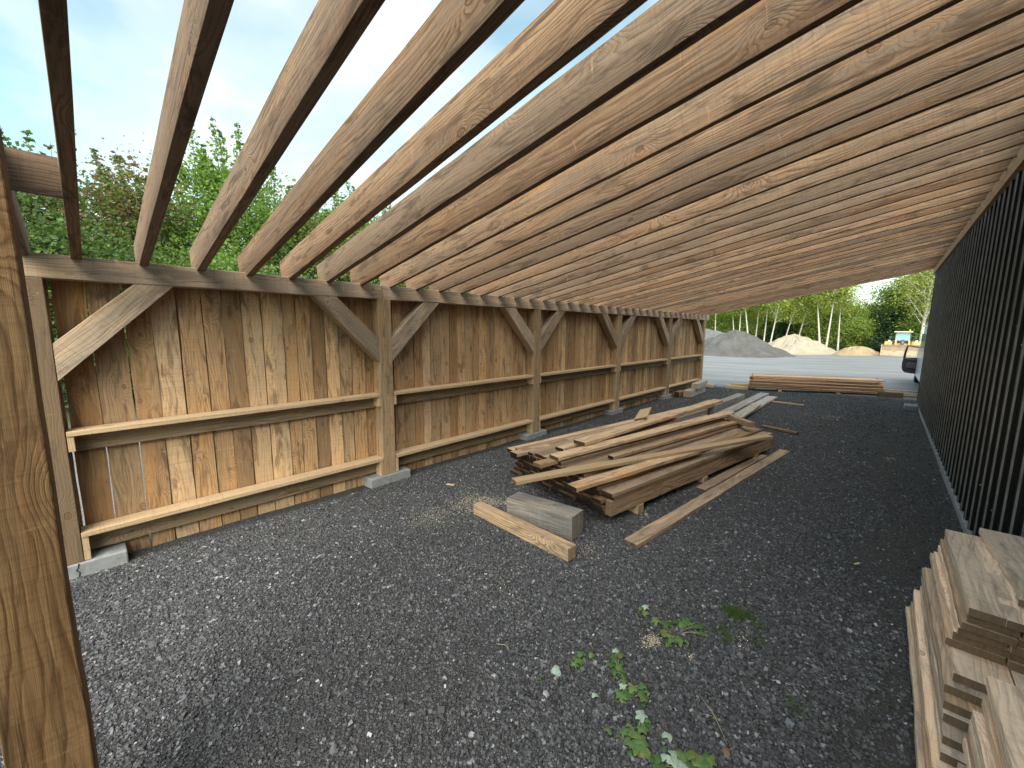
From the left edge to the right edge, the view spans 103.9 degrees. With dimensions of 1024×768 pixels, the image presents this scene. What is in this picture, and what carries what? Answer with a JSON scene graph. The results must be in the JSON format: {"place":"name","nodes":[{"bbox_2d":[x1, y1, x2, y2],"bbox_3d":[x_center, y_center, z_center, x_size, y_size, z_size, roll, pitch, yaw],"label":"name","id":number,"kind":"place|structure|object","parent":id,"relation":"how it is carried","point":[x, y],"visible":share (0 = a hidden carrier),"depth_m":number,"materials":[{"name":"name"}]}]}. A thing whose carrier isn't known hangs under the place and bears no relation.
{"place":"outdoors","nodes":[
{"label":"outdoors","id":0,"kind":"place"},
{"bbox_2d":[0,0,919,307],"label":"sky","id":1,"kind":"structure","parent":0,"point":[121,51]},
{"bbox_2d":[0,349,962,767],"bbox_3d":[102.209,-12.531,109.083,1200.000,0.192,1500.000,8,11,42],"label":"ground","id":2,"kind":"structure","parent":0,"point":[720,371],"depth_m":2.35,"materials":[{"name":"grey gravel"}]},
{"bbox_2d":[1,127,164,394],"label":"tree","id":3,"kind":"object","parent":2,"relation":"on","point":[30,202],"visible":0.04,"depth_m":8.59,"materials":[{"name":"green plant"}]},
{"bbox_2d":[67,542,128,579],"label":"footing block","id":4,"kind":"structure","parent":2,"relation":"on","point":[109,557],"depth_m":2.90,"materials":[{"name":"concrete"}]},
{"bbox_2d":[19,192,198,407],"bbox_3d":[-9.414,-1.652,8.841,5.963,5.099,6.723,1,8,2],"label":"tree","id":5,"kind":"object","parent":2,"relation":"on","point":[38,241],"visible":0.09,"depth_m":7.89,"materials":[{"name":"green plant"}]},
{"bbox_2d":[17,129,229,385],"bbox_3d":[-9.478,-2.556,10.074,4.782,5.908,5.608,-1,8,-11],"label":"tree","id":6,"kind":"object","parent":2,"relation":"on","point":[125,207],"visible":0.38,"depth_m":9.05,"materials":[{"name":"green plant"}]},
{"bbox_2d":[48,202,277,392],"bbox_3d":[-7.543,-1.434,9.677,4.771,4.832,4.915,1,8,2],"label":"tree","id":7,"kind":"object","parent":2,"relation":"on","point":[215,264],"depth_m":9.03,"materials":[{"name":"green plant"}]},
{"bbox_2d":[59,117,331,279],"bbox_3d":[-7.925,-3.484,11.088,6.766,7.643,6.942,-4,9,-31],"label":"tree","id":8,"kind":"object","parent":2,"relation":"on","point":[211,180],"visible":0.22,"depth_m":10.60,"materials":[{"name":"green plant"}]},
{"bbox_2d":[233,185,379,283],"bbox_3d":[-7.041,-3.409,13.439,7.158,6.715,6.625,8,11,42],"label":"tree","id":9,"kind":"object","parent":2,"relation":"on","point":[300,235],"visible":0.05,"depth_m":12.58,"materials":[{"name":"green plant"}]},
{"bbox_2d":[299,179,388,284],"bbox_3d":[-5.956,-4.058,15.365,6.766,7.643,6.942,-4,9,-31],"label":"tree","id":10,"kind":"object","parent":2,"relation":"on","point":[341,200],"visible":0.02,"depth_m":15.12,"materials":[{"name":"green plant"}]},
{"bbox_2d":[363,466,410,488],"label":"footing block","id":11,"kind":"structure","parent":2,"relation":"on","point":[373,480],"depth_m":4.52,"materials":[{"name":"concrete"}]},
{"bbox_2d":[0,0,1023,767],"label":"timber lean to","id":12,"kind":"structure","parent":2,"relation":"on","point":[620,216],"depth_m":2.84,"materials":[{"name":"brown wood"}]},
{"bbox_2d":[473,501,575,561],"bbox_3d":[0.056,1.187,3.309,0.099,0.139,1.121,-7,11,-42],"label":"square timber","id":13,"kind":"object","parent":2,"relation":"on","point":[557,546],"visible":1,"depth_m":3.18,"materials":[{"name":"brown wood"}]},
{"bbox_2d":[506,492,582,540],"bbox_3d":[0.270,1.120,3.435,0.674,0.223,0.186,7,10,38],"label":"timber block","id":14,"kind":"object","parent":2,"relation":"on","point":[564,521],"depth_m":3.33,"materials":[{"name":"grey wood"}]},
{"bbox_2d":[606,646,633,684],"bbox_3d":[0.513,1.380,1.952,0.112,0.048,0.227,0,8,-2],"label":"weed","id":15,"kind":"object","parent":2,"relation":"on","point":[615,671],"visible":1,"depth_m":1.94,"materials":[{"name":"green plant"}]},
{"bbox_2d":[604,710,650,758],"bbox_3d":[0.504,1.421,1.599,0.202,0.049,0.184,-3,9,-24],"label":"weed","id":16,"kind":"object","parent":2,"relation":"on","point":[638,744],"visible":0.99,"depth_m":1.60,"materials":[{"name":"green plant"}]},
{"bbox_2d":[613,682,648,706],"bbox_3d":[0.537,1.397,1.803,0.156,0.048,0.117,3,8,16],"label":"weed","id":17,"kind":"object","parent":2,"relation":"on","point":[625,694],"visible":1,"depth_m":1.80,"materials":[{"name":"green plant"}]},
{"bbox_2d":[628,503,643,513],"bbox_3d":[0.784,1.069,4.185,0.093,0.088,1.310,-5,10,-37],"label":"bearer","id":18,"kind":"object","parent":2,"relation":"on","point":[637,509],"visible":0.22,"depth_m":3.67,"materials":[{"name":"brown wood"}]},
{"bbox_2d":[605,439,770,516],"bbox_3d":[2.146,0.931,4.421,3.320,0.145,0.063,-5,10,-37],"label":"thick plank","id":19,"kind":"object","parent":18,"relation":"on","point":[620,505],"visible":0.78,"depth_m":4.05,"materials":[{"name":"brown wood"}]},
{"bbox_2d":[393,413,932,729],"bbox_3d":[2.652,0.940,5.463,4.288,0.161,8.964,8,11,42],"label":"sawdust","id":20,"kind":"object","parent":2,"relation":"on","point":[657,640],"visible":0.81,"depth_m":3.50},
{"bbox_2d":[648,617,707,647],"bbox_3d":[0.907,1.339,2.178,0.278,0.050,0.215,-1,8,-14],"label":"weed","id":21,"kind":"object","parent":2,"relation":"on","point":[684,623],"visible":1,"depth_m":2.18,"materials":[{"name":"green plant"}]},
{"bbox_2d":[648,746,716,767],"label":"weed","id":22,"kind":"object","parent":2,"relation":"on","point":[703,760],"visible":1,"depth_m":1.51,"materials":[{"name":"green plant"}]},
{"bbox_2d":[624,449,789,547],"bbox_3d":[2.313,1.076,4.269,3.680,0.051,0.122,-6,10,-40],"label":"board","id":23,"kind":"object","parent":2,"relation":"on","point":[648,533],"visible":0.96,"depth_m":3.72,"materials":[{"name":"brown wood"}]},
{"bbox_2d":[707,393,744,413],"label":"beam","id":24,"kind":"structure","parent":2,"relation":"on","point":[731,400],"depth_m":8.65,"materials":[{"name":"grey wood"}]},
{"bbox_2d":[709,314,743,332],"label":"tree","id":25,"kind":"object","parent":2,"relation":"on","point":[727,326],"visible":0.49,"depth_m":39.49,"materials":[{"name":"green plant"}]},
{"bbox_2d":[696,454,766,491],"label":"short board","id":26,"kind":"object","parent":2,"relation":"on","point":[721,478],"visible":0.78,"depth_m":4.54,"materials":[{"name":"brown wood"}]},
{"bbox_2d":[717,392,768,412],"bbox_3d":[4.858,0.484,8.591,0.208,0.075,5.200,8,11,42],"label":"plank","id":27,"kind":"object","parent":2,"relation":"on","point":[745,403],"visible":0.59,"depth_m":8.97,"materials":[{"name":"grey wood"}]},
{"bbox_2d":[704,330,796,357],"bbox_3d":[16.573,-3.162,30.110,8.235,1.862,8.125,8,11,42],"label":"gravel pile","id":28,"kind":"object","parent":2,"relation":"on","point":[734,343],"visible":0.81,"depth_m":28.13,"materials":[{"name":"grey gravel"}]},
{"bbox_2d":[734,317,773,338],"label":"tree","id":29,"kind":"object","parent":2,"relation":"on","point":[752,323],"visible":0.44,"depth_m":37.95,"materials":[{"name":"green plant"}]},
{"bbox_2d":[711,601,811,718],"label":"grass","id":30,"kind":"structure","parent":2,"relation":"on","point":[735,611],"depth_m":2.22,"materials":[{"name":"green plant"}]},
{"bbox_2d":[759,298,799,341],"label":"birch tree","id":31,"kind":"object","parent":2,"relation":"on","point":[777,306],"visible":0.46,"depth_m":34.51,"materials":[{"name":"green plant"}]},
{"bbox_2d":[770,312,795,341],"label":"spruce tree","id":32,"kind":"object","parent":2,"relation":"on","point":[781,331],"visible":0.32,"depth_m":36.80,"materials":[{"name":"plant"}]},
{"bbox_2d":[775,293,816,334],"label":"birch tree","id":33,"kind":"object","parent":2,"relation":"on","point":[801,304],"visible":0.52,"depth_m":34.54,"materials":[{"name":"green plant"}]},
{"bbox_2d":[768,334,836,354],"bbox_3d":[22.939,-3.298,32.579,6.691,1.562,6.323,8,11,42],"label":"sand pile","id":34,"kind":"object","parent":2,"relation":"on","point":[796,344],"visible":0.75,"depth_m":31.11,"materials":[{"name":"beige sand"}]},
{"bbox_2d":[789,294,826,334],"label":"birch tree","id":35,"kind":"object","parent":2,"relation":"on","point":[807,313],"visible":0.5,"depth_m":34.34,"materials":[{"name":"green plant"}]},
{"bbox_2d":[790,314,829,342],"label":"tree","id":36,"kind":"object","parent":2,"relation":"on","point":[808,331],"visible":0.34,"depth_m":35.06,"materials":[{"name":"green plant"}]},
{"bbox_2d":[807,311,850,350],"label":"tree","id":37,"kind":"object","parent":2,"relation":"on","point":[830,339],"visible":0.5,"depth_m":33.92,"materials":[{"name":"green plant"}]},
{"bbox_2d":[807,285,864,345],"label":"birch tree","id":38,"kind":"object","parent":2,"relation":"on","point":[834,296],"visible":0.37,"depth_m":32.16,"materials":[{"name":"green plant"}]},
{"bbox_2d":[817,285,871,351],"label":"birch tree","id":39,"kind":"object","parent":2,"relation":"on","point":[842,309],"visible":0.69,"depth_m":32.34,"materials":[{"name":"green plant"}]},
{"bbox_2d":[811,300,881,349],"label":"tree","id":40,"kind":"object","parent":2,"relation":"on","point":[858,312],"visible":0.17,"depth_m":33.78,"materials":[{"name":"green plant"}]},
{"bbox_2d":[833,346,879,355],"bbox_3d":[25.176,-2.431,29.122,2.877,0.641,3.433,8,11,42],"label":"sand pile","id":41,"kind":"object","parent":2,"relation":"on","point":[859,351],"visible":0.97,"depth_m":28.42,"materials":[{"name":"beige sand"}]},
{"bbox_2d":[830,314,884,349],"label":"tree","id":42,"kind":"object","parent":2,"relation":"on","point":[859,327],"visible":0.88,"depth_m":32.49,"materials":[{"name":"green plant"}]},
{"bbox_2d":[864,308,906,351],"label":"spruce tree","id":43,"kind":"object","parent":2,"relation":"on","point":[885,334],"visible":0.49,"depth_m":31.35,"materials":[{"name":"green plant"}]},
{"bbox_2d":[858,277,929,329],"bbox_3d":[32.579,-6.009,32.609,7.156,7.359,6.844,2,8,13],"label":"tree","id":44,"kind":"object","parent":2,"relation":"on","point":[890,295],"visible":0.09,"depth_m":32.85,"materials":[{"name":"green plant"}]},
{"bbox_2d":[880,329,920,356],"bbox_3d":[26.715,-2.852,27.417,2.040,1.750,3.845,8,11,42],"label":"wheel loader","id":45,"kind":"object","parent":2,"relation":"on","point":[901,341],"visible":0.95,"depth_m":26.88,"materials":[{"name":"metal"}]},
{"bbox_2d":[867,270,934,341],"bbox_3d":[29.306,-6.014,28.164,5.765,8.113,5.853,-2,8,-16],"label":"birch tree","id":46,"kind":"object","parent":2,"relation":"on","point":[923,302],"visible":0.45,"depth_m":28.39,"materials":[{"name":"green plant"}]},
{"bbox_2d":[885,315,928,341],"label":"tree","id":47,"kind":"object","parent":2,"relation":"on","point":[908,326],"visible":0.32,"depth_m":29.95,"materials":[{"name":"green plant"}]},
{"bbox_2d":[885,270,933,319],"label":"birch tree","id":48,"kind":"object","parent":2,"relation":"on","point":[904,289],"visible":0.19,"depth_m":30.38,"materials":[{"name":"green plant"}]},
{"bbox_2d":[902,322,927,382],"bbox_3d":[12.008,-0.799,10.819,2.015,1.959,5.080,8,11,42],"label":"parked van","id":49,"kind":"object","parent":2,"relation":"on","point":[912,366],"visible":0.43,"depth_m":11.97,"materials":[{"name":"silver metal"}]},
{"bbox_2d":[916,166,1023,537],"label":"metal building","id":50,"kind":"structure","parent":2,"relation":"on","point":[970,402],"depth_m":3.41,"materials":[{"name":"black metal"}]},
{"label":"board","id":51,"kind":"object","parent":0,"visible":0},
{"bbox_2d":[542,415,706,458],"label":"board","id":52,"kind":"object","parent":51,"relation":"on","point":[545,456],"visible":0.16,"depth_m":4.93,"materials":[{"name":"brown wood"}]},
{"bbox_2d":[533,426,688,467],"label":"board","id":53,"kind":"object","parent":52,"relation":"on","point":[544,463],"visible":0.16,"depth_m":3.87,"materials":[{"name":"brown wood"}]},
{"bbox_2d":[549,411,734,460],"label":"board","id":54,"kind":"object","parent":53,"relation":"on","point":[567,454],"visible":0.98,"depth_m":4.59,"materials":[{"name":"brown wood"}]},
{"bbox_2d":[573,399,722,445],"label":"board","id":55,"kind":"object","parent":54,"relation":"on","point":[600,436],"visible":0.99,"depth_m":5.05,"materials":[{"name":"brown wood"}]},
{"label":"board","id":56,"kind":"object","parent":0,"visible":0},
{"bbox_2d":[535,414,705,457],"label":"board","id":57,"kind":"object","parent":56,"relation":"on","point":[542,453],"visible":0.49,"depth_m":5.05,"materials":[{"name":"brown wood"}]},
{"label":"board","id":58,"kind":"object","parent":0,"visible":0},
{"bbox_2d":[515,420,639,450],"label":"board","id":59,"kind":"object","parent":58,"relation":"on","point":[550,442],"visible":0.29,"depth_m":4.63,"materials":[{"name":"brown wood"}]},
{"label":"board","id":60,"kind":"object","parent":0,"visible":0},
{"bbox_2d":[507,406,687,451],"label":"board","id":61,"kind":"object","parent":60,"relation":"on","point":[509,449],"visible":0.36,"depth_m":5.13,"materials":[{"name":"brown wood"}]},
{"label":"board","id":62,"kind":"object","parent":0,"visible":0},
{"bbox_2d":[510,425,622,456],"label":"board","id":63,"kind":"object","parent":62,"relation":"on","point":[517,453],"visible":0.38,"depth_m":4.44,"materials":[{"name":"brown wood"}]},
{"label":"board","id":64,"kind":"object","parent":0,"visible":0},
{"bbox_2d":[905,606,924,767],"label":"board","id":65,"kind":"object","parent":64,"relation":"on","point":[919,754],"visible":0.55,"depth_m":1.68,"materials":[{"name":"brown wood"}]},
{"bbox_2d":[910,602,929,767],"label":"board","id":66,"kind":"object","parent":65,"relation":"on","point":[926,754],"visible":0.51,"depth_m":1.65,"materials":[{"name":"brown wood"}]},
{"bbox_2d":[913,603,929,758],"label":"board","id":67,"kind":"object","parent":66,"relation":"on","point":[920,680],"visible":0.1,"depth_m":1.49,"materials":[{"name":"brown wood"}]},
{"bbox_2d":[913,589,954,767],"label":"board","id":68,"kind":"object","parent":67,"relation":"on","point":[928,706],"visible":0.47,"depth_m":1.61,"materials":[{"name":"brown wood"}]},
{"bbox_2d":[920,586,965,767],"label":"board","id":69,"kind":"object","parent":68,"relation":"on","point":[950,756],"visible":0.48,"depth_m":1.35,"materials":[{"name":"brown wood"}]},
{"bbox_2d":[922,592,967,752],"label":"board","id":70,"kind":"object","parent":69,"relation":"on","point":[952,736],"visible":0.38,"depth_m":1.38,"materials":[{"name":"brown wood"}]},
{"bbox_2d":[921,576,969,731],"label":"board","id":71,"kind":"object","parent":70,"relation":"on","point":[954,719],"visible":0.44,"depth_m":1.40,"materials":[{"name":"brown wood"}]},
{"bbox_2d":[922,567,983,719],"bbox_3d":[1.957,1.087,1.750,0.194,0.033,1.091,8,11,42],"label":"board","id":72,"kind":"object","parent":71,"relation":"on","point":[958,706],"visible":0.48,"depth_m":1.41,"materials":[{"name":"brown wood"}]},
{"bbox_2d":[924,567,987,706],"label":"board","id":73,"kind":"object","parent":72,"relation":"on","point":[961,691],"visible":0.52,"depth_m":1.55,"materials":[{"name":"brown wood"}]},
{"bbox_2d":[934,586,1013,693],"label":"board","id":74,"kind":"object","parent":73,"relation":"on","point":[971,670],"visible":0.27,"depth_m":1.46,"materials":[{"name":"brown wood"}]},
{"bbox_2d":[929,553,1005,664],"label":"board","id":75,"kind":"object","parent":74,"relation":"on","point":[948,639],"visible":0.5,"depth_m":1.59,"materials":[{"name":"brown wood"}]},
{"bbox_2d":[933,552,1023,663],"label":"board","id":76,"kind":"object","parent":75,"relation":"on","point":[1007,654],"visible":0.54,"depth_m":1.56,"materials":[{"name":"brown wood"}]},
{"bbox_2d":[938,545,1006,650],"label":"board","id":77,"kind":"object","parent":76,"relation":"on","point":[982,639],"visible":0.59,"depth_m":1.53,"materials":[{"name":"brown wood"}]},
{"bbox_2d":[940,539,1017,647],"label":"board","id":78,"kind":"object","parent":77,"relation":"on","point":[964,624],"visible":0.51,"depth_m":1.52,"materials":[{"name":"brown wood"}]},
{"bbox_2d":[944,537,1020,638],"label":"board","id":79,"kind":"object","parent":78,"relation":"on","point":[996,627],"visible":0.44,"depth_m":1.50,"materials":[{"name":"brown wood"}]},
{"bbox_2d":[945,529,1021,631],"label":"board","id":80,"kind":"object","parent":79,"relation":"on","point":[982,589],"visible":0.91,"depth_m":1.64,"materials":[{"name":"brown wood"}]},
{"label":"board","id":81,"kind":"object","parent":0,"visible":0},
{"bbox_2d":[975,541,1023,632],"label":"board","id":82,"kind":"object","parent":81,"relation":"on","point":[991,564],"visible":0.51,"depth_m":1.66,"materials":[{"name":"brown wood"}]},
{"bbox_2d":[979,528,1023,607],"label":"board","id":83,"kind":"object","parent":82,"relation":"on","point":[1006,550],"visible":1,"depth_m":1.81,"materials":[{"name":"brown wood"}]},
{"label":"board","id":84,"kind":"object","parent":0,"visible":0},
{"bbox_2d":[962,738,971,767],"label":"board","id":85,"kind":"object","parent":84,"relation":"on","point":[966,753],"visible":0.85,"depth_m":1.14,"materials":[{"name":"brown wood"}]},
{"bbox_2d":[967,729,976,767],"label":"board","id":86,"kind":"object","parent":85,"relation":"on","point":[972,760],"visible":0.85,"depth_m":1.11,"materials":[{"name":"brown wood"}]},
{"bbox_2d":[969,719,980,767],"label":"board","id":87,"kind":"object","parent":86,"relation":"on","point":[974,746],"visible":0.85,"depth_m":1.10,"materials":[{"name":"brown wood"}]},
{"bbox_2d":[971,710,996,767],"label":"board","id":88,"kind":"object","parent":87,"relation":"on","point":[986,756],"visible":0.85,"depth_m":1.07,"materials":[{"name":"brown wood"}]},
{"bbox_2d":[981,695,1005,767],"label":"board","id":89,"kind":"object","parent":88,"relation":"on","point":[993,741],"visible":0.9,"depth_m":1.06,"materials":[{"name":"brown wood"}]},
{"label":"board","id":90,"kind":"object","parent":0,"visible":0},
{"bbox_2d":[985,675,1023,767],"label":"board","id":91,"kind":"object","parent":90,"relation":"on","point":[1006,699],"visible":1,"depth_m":1.04,"materials":[{"name":"brown wood"}]},
{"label":"board","id":92,"kind":"object","parent":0,"visible":0},
{"bbox_2d":[591,495,607,503],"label":"board","id":93,"kind":"object","parent":92,"relation":"on","point":[599,499],"visible":0.13,"depth_m":3.47,"materials":[{"name":"brown wood"}]},
{"bbox_2d":[602,440,764,500],"bbox_3d":[2.142,0.839,4.452,3.306,0.051,0.137,-5,10,-37],"label":"board","id":94,"kind":"object","parent":93,"relation":"on","point":[667,477],"visible":0.42,"depth_m":3.97,"materials":[{"name":"brown wood"}]},
{"bbox_2d":[601,431,772,497],"bbox_3d":[2.140,0.806,4.439,3.334,0.051,0.132,-5,10,-37],"label":"board","id":95,"kind":"object","parent":94,"relation":"on","point":[620,488],"visible":0.78,"depth_m":3.96,"materials":[{"name":"brown wood"}]},
{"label":"board","id":96,"kind":"object","parent":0,"visible":0},
{"bbox_2d":[591,490,601,495],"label":"board","id":97,"kind":"object","parent":96,"relation":"on","point":[596,493],"visible":0.13,"depth_m":3.53,"materials":[{"name":"brown wood"}]},
{"bbox_2d":[589,431,761,492],"bbox_3d":[2.069,0.789,4.553,3.378,0.050,0.114,-6,10,-37],"label":"board","id":98,"kind":"object","parent":97,"relation":"on","point":[598,491],"visible":0.13,"depth_m":3.74,"materials":[{"name":"brown wood"}]},
{"bbox_2d":[591,428,762,490],"bbox_3d":[2.045,0.762,4.508,3.376,0.051,0.120,-5,10,-37],"label":"board","id":99,"kind":"object","parent":98,"relation":"on","point":[748,432],"visible":0.47,"depth_m":4.16,"materials":[{"name":"brown wood"}]},
{"bbox_2d":[567,450,705,491],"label":"board","id":100,"kind":"object","parent":99,"relation":"on","point":[600,479],"visible":0.75,"depth_m":3.64,"materials":[{"name":"brown wood"}]},
{"bbox_2d":[511,434,772,484],"bbox_3d":[1.563,0.730,4.126,3.424,0.054,0.108,-3,9,-25],"label":"board","id":101,"kind":"object","parent":100,"relation":"on","point":[557,473],"visible":1,"depth_m":3.89,"materials":[{"name":"brown wood"}]},
{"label":"board","id":102,"kind":"object","parent":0,"visible":0},
{"bbox_2d":[578,426,754,479],"bbox_3d":[1.988,0.746,4.613,3.367,0.053,0.137,-5,10,-37],"label":"board","id":103,"kind":"object","parent":102,"relation":"on","point":[720,435],"visible":0.42,"depth_m":4.90,"materials":[{"name":"brown wood"}]},
{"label":"board","id":104,"kind":"object","parent":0,"visible":0},
{"bbox_2d":[568,474,580,480],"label":"board","id":105,"kind":"object","parent":104,"relation":"on","point":[575,477],"visible":0.13,"depth_m":3.72,"materials":[{"name":"brown wood"}]},
{"bbox_2d":[576,424,742,477],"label":"board","id":106,"kind":"object","parent":105,"relation":"on","point":[669,446],"visible":0.45,"depth_m":4.62,"materials":[{"name":"brown wood"}]},
{"bbox_2d":[608,421,737,459],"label":"board","id":107,"kind":"object","parent":106,"relation":"on","point":[623,453],"visible":1,"depth_m":4.60,"materials":[{"name":"brown wood"}]},
{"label":"board","id":108,"kind":"object","parent":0,"visible":0},
{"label":"board","id":109,"kind":"object","parent":108,"relation":"on","visible":0},
{"bbox_2d":[565,421,729,467],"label":"board","id":110,"kind":"object","parent":109,"relation":"on","point":[601,459],"visible":0.29,"depth_m":4.14,"materials":[{"name":"brown wood"}]},
{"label":"board","id":111,"kind":"object","parent":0,"visible":0},
{"bbox_2d":[547,466,556,470],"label":"board","id":112,"kind":"object","parent":111,"relation":"on","point":[550,468],"visible":0.08,"depth_m":3.92,"materials":[{"name":"brown wood"}]},
{"bbox_2d":[555,420,728,468],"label":"board","id":113,"kind":"object","parent":112,"relation":"on","point":[557,466],"visible":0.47,"depth_m":4.38,"materials":[{"name":"brown wood"}]},
{"bbox_2d":[558,418,723,465],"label":"board","id":114,"kind":"object","parent":113,"relation":"on","point":[586,456],"visible":0.49,"depth_m":4.54,"materials":[{"name":"brown wood"}]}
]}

